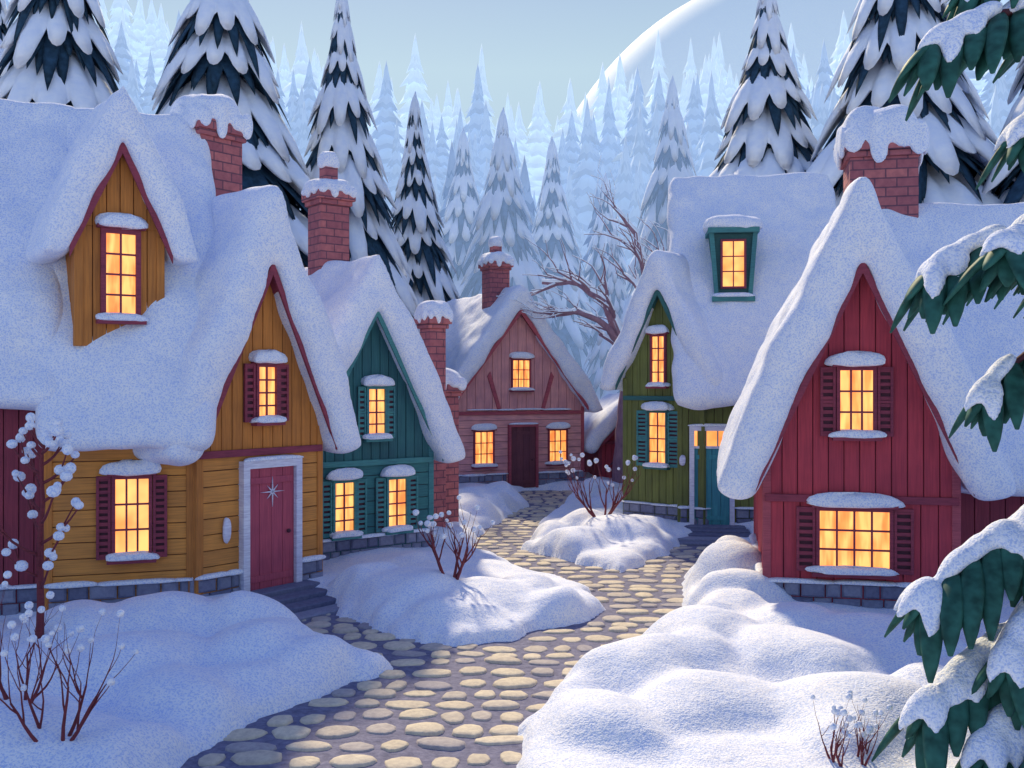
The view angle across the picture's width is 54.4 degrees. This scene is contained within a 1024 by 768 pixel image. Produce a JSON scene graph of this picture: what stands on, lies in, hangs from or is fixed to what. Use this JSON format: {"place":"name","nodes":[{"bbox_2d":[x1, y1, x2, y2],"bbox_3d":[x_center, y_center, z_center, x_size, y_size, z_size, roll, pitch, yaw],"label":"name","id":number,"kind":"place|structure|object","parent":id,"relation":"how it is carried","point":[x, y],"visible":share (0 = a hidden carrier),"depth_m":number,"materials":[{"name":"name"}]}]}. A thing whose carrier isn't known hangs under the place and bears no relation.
{"place":"outdoors","nodes":[
{"label":"outdoors","id":0,"kind":"place"},
{"bbox_2d":[181,490,707,767],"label":"cobblestone path","id":1,"kind":"structure","parent":0,"point":[437,705],"depth_m":11.42,"materials":[{"name":"beige stone"}]},
{"bbox_2d":[0,89,1022,767],"bbox_3d":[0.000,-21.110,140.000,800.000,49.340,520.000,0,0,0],"label":"snowy ground","id":2,"kind":"structure","parent":0,"point":[736,659],"depth_m":11.13,"materials":[{"name":"white snow"}]},
{"bbox_2d":[0,0,10,77],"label":"fir tree","id":3,"kind":"object","parent":2,"relation":"on","point":[3,11],"visible":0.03,"depth_m":32.83,"materials":[{"name":"white plant"}]},
{"bbox_2d":[0,98,73,615],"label":"maroon cottage","id":4,"kind":"structure","parent":2,"relation":"on","point":[34,150],"depth_m":14.41,"materials":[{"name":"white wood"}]},
{"bbox_2d":[0,571,73,703],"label":"bare shrub","id":5,"kind":"object","parent":2,"relation":"on","point":[23,618],"visible":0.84,"depth_m":9.20,"materials":[{"name":"brown plant"}]},
{"bbox_2d":[0,412,83,638],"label":"bare sapling","id":6,"kind":"object","parent":2,"relation":"on","point":[65,472],"visible":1,"depth_m":12.07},
{"bbox_2d":[0,0,122,107],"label":"fir tree","id":7,"kind":"object","parent":2,"relation":"on","point":[59,51],"visible":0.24,"depth_m":27.78,"materials":[{"name":"white plant"}]},
{"bbox_2d":[0,601,138,741],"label":"bare shrub","id":8,"kind":"object","parent":2,"relation":"on","point":[28,605],"visible":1,"depth_m":8.64,"materials":[{"name":"brown plant"}]},
{"bbox_2d":[152,0,190,110],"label":"fir tree","id":9,"kind":"object","parent":2,"relation":"on","point":[158,98],"depth_m":35.64,"materials":[{"name":"white plant"}]},
{"bbox_2d":[25,86,360,621],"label":"yellow cottage","id":10,"kind":"structure","parent":2,"relation":"on","point":[199,403],"depth_m":14.92,"materials":[{"name":"snow"},{"name":"painted wood"},{"name":"stone"}]},
{"bbox_2d":[243,349,288,425],"bbox_3d":[-3.883,0.051,15.872,0.256,1.217,0.860,0,0,38],"label":"upper window","id":11,"kind":"structure","parent":10,"relation":"in","point":[265,380],"depth_m":15.85,"materials":[{"name":"yellow"}]},
{"bbox_2d":[238,455,302,590],"bbox_3d":[-3.833,2.213,15.940,0.194,2.134,1.188,0,0,38],"label":"door","id":12,"kind":"structure","parent":10,"relation":"in","point":[270,487],"depth_m":15.91,"materials":[{"name":"red wood"}]},
{"bbox_2d":[152,0,309,266],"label":"fir tree","id":13,"kind":"object","parent":2,"relation":"on","point":[217,47],"visible":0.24,"depth_m":28.43,"materials":[{"name":"white plant"}]},
{"bbox_2d":[296,0,418,325],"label":"fir tree","id":14,"kind":"object","parent":2,"relation":"on","point":[342,111],"visible":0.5,"depth_m":31.43,"materials":[{"name":"white plant"}]},
{"bbox_2d":[301,151,466,560],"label":"teal cottage","id":15,"kind":"structure","parent":2,"relation":"on","point":[393,471],"depth_m":19.48,"materials":[{"name":"snow"},{"name":"painted wood"},{"name":"brick"}]},
{"bbox_2d":[323,468,366,540],"bbox_3d":[-3.150,2.254,18.800,0.960,1.351,0.261,0,0,-38],"label":"window","id":16,"kind":"structure","parent":15,"relation":"in","point":[345,492],"depth_m":18.79,"materials":[{"name":"yellow"}]},
{"bbox_2d":[357,374,394,441],"bbox_3d":[-2.591,0.460,19.222,0.820,1.300,0.264,0,0,-38],"label":"upper window","id":17,"kind":"structure","parent":15,"relation":"in","point":[375,403],"depth_m":19.22,"materials":[{"name":"yellow"}]},
{"bbox_2d":[374,464,417,534],"bbox_3d":[-2.234,2.255,19.512,0.960,1.351,0.273,0,0,-38],"label":"window","id":18,"kind":"structure","parent":15,"relation":"in","point":[396,493],"depth_m":19.50,"materials":[{"name":"yellow"}]},
{"bbox_2d":[386,91,459,333],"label":"fir tree","id":19,"kind":"object","parent":2,"relation":"on","point":[417,217],"visible":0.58,"depth_m":41.24,"materials":[{"name":"white plant"}]},
{"bbox_2d":[412,495,494,579],"bbox_3d":[-0.888,2.402,15.228,1.254,1.396,0.790,0,0,0],"label":"bare shrub","id":20,"kind":"object","parent":2,"relation":"on","point":[431,525],"visible":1,"depth_m":15.30,"materials":[{"name":"brown plant"}]},
{"bbox_2d":[440,128,479,298],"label":"fir tree","id":21,"kind":"object","parent":2,"relation":"on","point":[463,202],"visible":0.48,"depth_m":46.28,"materials":[{"name":"blue plant"}]},
{"bbox_2d":[460,107,552,327],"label":"fir tree","id":22,"kind":"object","parent":2,"relation":"on","point":[502,212],"visible":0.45,"depth_m":42.23,"materials":[{"name":"blue plant"}]},
{"bbox_2d":[5,0,1021,271],"bbox_3d":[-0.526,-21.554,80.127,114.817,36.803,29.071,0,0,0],"label":"distant forest","id":23,"kind":"object","parent":2,"relation":"on","point":[629,164],"visible":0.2,"depth_m":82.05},
{"bbox_2d":[439,141,598,275],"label":"distant forest","id":24,"kind":"object","parent":2,"relation":"on","point":[527,197],"depth_m":64.04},
{"bbox_2d":[446,236,602,487],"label":"pink cottage","id":25,"kind":"structure","parent":2,"relation":"on","point":[528,398],"depth_m":32.62,"materials":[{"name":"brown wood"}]},
{"bbox_2d":[471,423,497,468],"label":"window","id":26,"kind":"structure","parent":25,"relation":"in","point":[483,434],"depth_m":31.99,"materials":[{"name":"yellow glass"}]},
{"bbox_2d":[509,352,534,391],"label":"upper window","id":27,"kind":"structure","parent":25,"relation":"in","point":[520,361],"depth_m":32.54,"materials":[{"name":"yellow glass"}]},
{"bbox_2d":[507,422,538,487],"bbox_3d":[0.376,2.328,32.575,1.075,2.144,0.188,0,0,-25],"label":"door","id":28,"kind":"structure","parent":25,"relation":"in","point":[523,437],"depth_m":32.59,"materials":[{"name":"brown wood"}]},
{"bbox_2d":[545,422,570,465],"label":"window","id":29,"kind":"structure","parent":25,"relation":"in","point":[557,433],"depth_m":33.10,"materials":[{"name":"yellow glass"}]},
{"bbox_2d":[531,136,593,377],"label":"fir tree","id":30,"kind":"object","parent":2,"relation":"on","point":[552,223],"visible":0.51,"depth_m":46.10,"materials":[{"name":"blue plant"}]},
{"bbox_2d":[496,155,667,482],"bbox_3d":[3.140,-2.088,33.031,7.292,11.253,3.238,0,0,-9],"label":"bare tree","id":31,"kind":"object","parent":2,"relation":"on","point":[612,327],"visible":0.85,"depth_m":32.91,"materials":[{"name":"brown plant"}]},
{"bbox_2d":[559,448,639,516],"bbox_3d":[1.989,2.266,22.288,1.897,1.708,0.949,0,0,-6],"label":"bare shrub","id":32,"kind":"object","parent":2,"relation":"on","point":[608,469],"visible":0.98,"depth_m":22.31,"materials":[{"name":"brown plant"}]},
{"bbox_2d":[584,393,619,477],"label":"red shed","id":33,"kind":"structure","parent":2,"relation":"on","point":[599,432],"depth_m":34.20,"materials":[{"name":"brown wood"}]},
{"bbox_2d":[581,173,627,349],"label":"fir tree","id":34,"kind":"object","parent":2,"relation":"on","point":[594,257],"visible":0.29,"depth_m":47.46,"materials":[{"name":"blue plant"}]},
{"bbox_2d":[583,229,626,399],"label":"fir tree","id":35,"kind":"object","parent":2,"relation":"on","point":[599,350],"visible":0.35,"depth_m":40.53,"materials":[{"name":"blue plant"}]},
{"bbox_2d":[584,75,695,412],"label":"fir tree","id":36,"kind":"object","parent":2,"relation":"on","point":[672,159],"visible":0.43,"depth_m":40.41,"materials":[{"name":"blue plant"}]},
{"bbox_2d":[600,172,835,545],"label":"green cottage","id":37,"kind":"structure","parent":2,"relation":"on","point":[720,277],"depth_m":23.91,"materials":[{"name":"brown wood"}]},
{"bbox_2d":[636,401,676,469],"bbox_3d":[3.498,1.235,24.084,1.180,1.650,0.254,0,0,40],"label":"window","id":38,"kind":"structure","parent":37,"relation":"in","point":[656,426],"depth_m":24.10,"materials":[{"name":"yellow glass"}]},
{"bbox_2d":[645,324,670,388],"bbox_3d":[3.514,-0.665,24.070,0.691,1.550,0.254,0,0,40],"label":"upper window","id":39,"kind":"structure","parent":37,"relation":"in","point":[658,333],"depth_m":24.08,"materials":[{"name":"yellow glass"}]},
{"bbox_2d":[810,690,892,766],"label":"bare shrub","id":40,"kind":"object","parent":2,"relation":"on","point":[838,712],"visible":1,"depth_m":8.38,"materials":[{"name":"brown plant"}]},
{"bbox_2d":[717,104,1023,608],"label":"red cottage","id":41,"kind":"structure","parent":2,"relation":"on","point":[855,470],"depth_m":14.58,"materials":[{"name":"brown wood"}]},
{"bbox_2d":[796,492,913,579],"bbox_3d":[5.018,2.206,14.576,1.640,1.248,0.262,0,0,12],"label":"lower window","id":42,"kind":"structure","parent":41,"relation":"in","point":[861,535],"depth_m":14.59,"materials":[{"name":"yellow glass"}]},
{"bbox_2d":[820,351,892,440],"bbox_3d":[5.050,0.171,14.583,1.020,1.318,0.257,0,0,12],"label":"upper window","id":43,"kind":"structure","parent":41,"relation":"in","point":[856,393],"depth_m":14.59,"materials":[{"name":"yellow glass"}]},
{"bbox_2d":[806,0,1015,207],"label":"fir tree","id":44,"kind":"object","parent":2,"relation":"on","point":[887,37],"visible":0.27,"depth_m":27.62,"materials":[{"name":"white plant"}]},
{"bbox_2d":[871,0,1023,767],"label":"foreground fir tree","id":45,"kind":"object","parent":2,"relation":"on","point":[975,686],"visible":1,"depth_m":7.94,"materials":[{"name":"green plant"}]},
{"bbox_2d":[947,2,997,144],"bbox_3d":[13.185,-6.156,33.317,10.846,20.205,10.484,0,0,10],"label":"fir tree","id":46,"kind":"object","parent":2,"relation":"on","point":[974,99],"depth_m":31.66,"materials":[{"name":"white plant"}]},
{"bbox_2d":[974,56,1023,203],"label":"fir tree","id":47,"kind":"object","parent":2,"relation":"on","point":[1013,193],"visible":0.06,"depth_m":26.59,"materials":[{"name":"white plant"}]},
{"bbox_2d":[104,0,949,144],"label":"sky","id":48,"kind":"structure","parent":0,"point":[525,43],"materials":[{"name":"blue"}]},
{"bbox_2d":[576,0,858,118],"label":"moon","id":49,"kind":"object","parent":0,"point":[701,24],"depth_m":168.79,"materials":[{"name":"white"}]}
]}

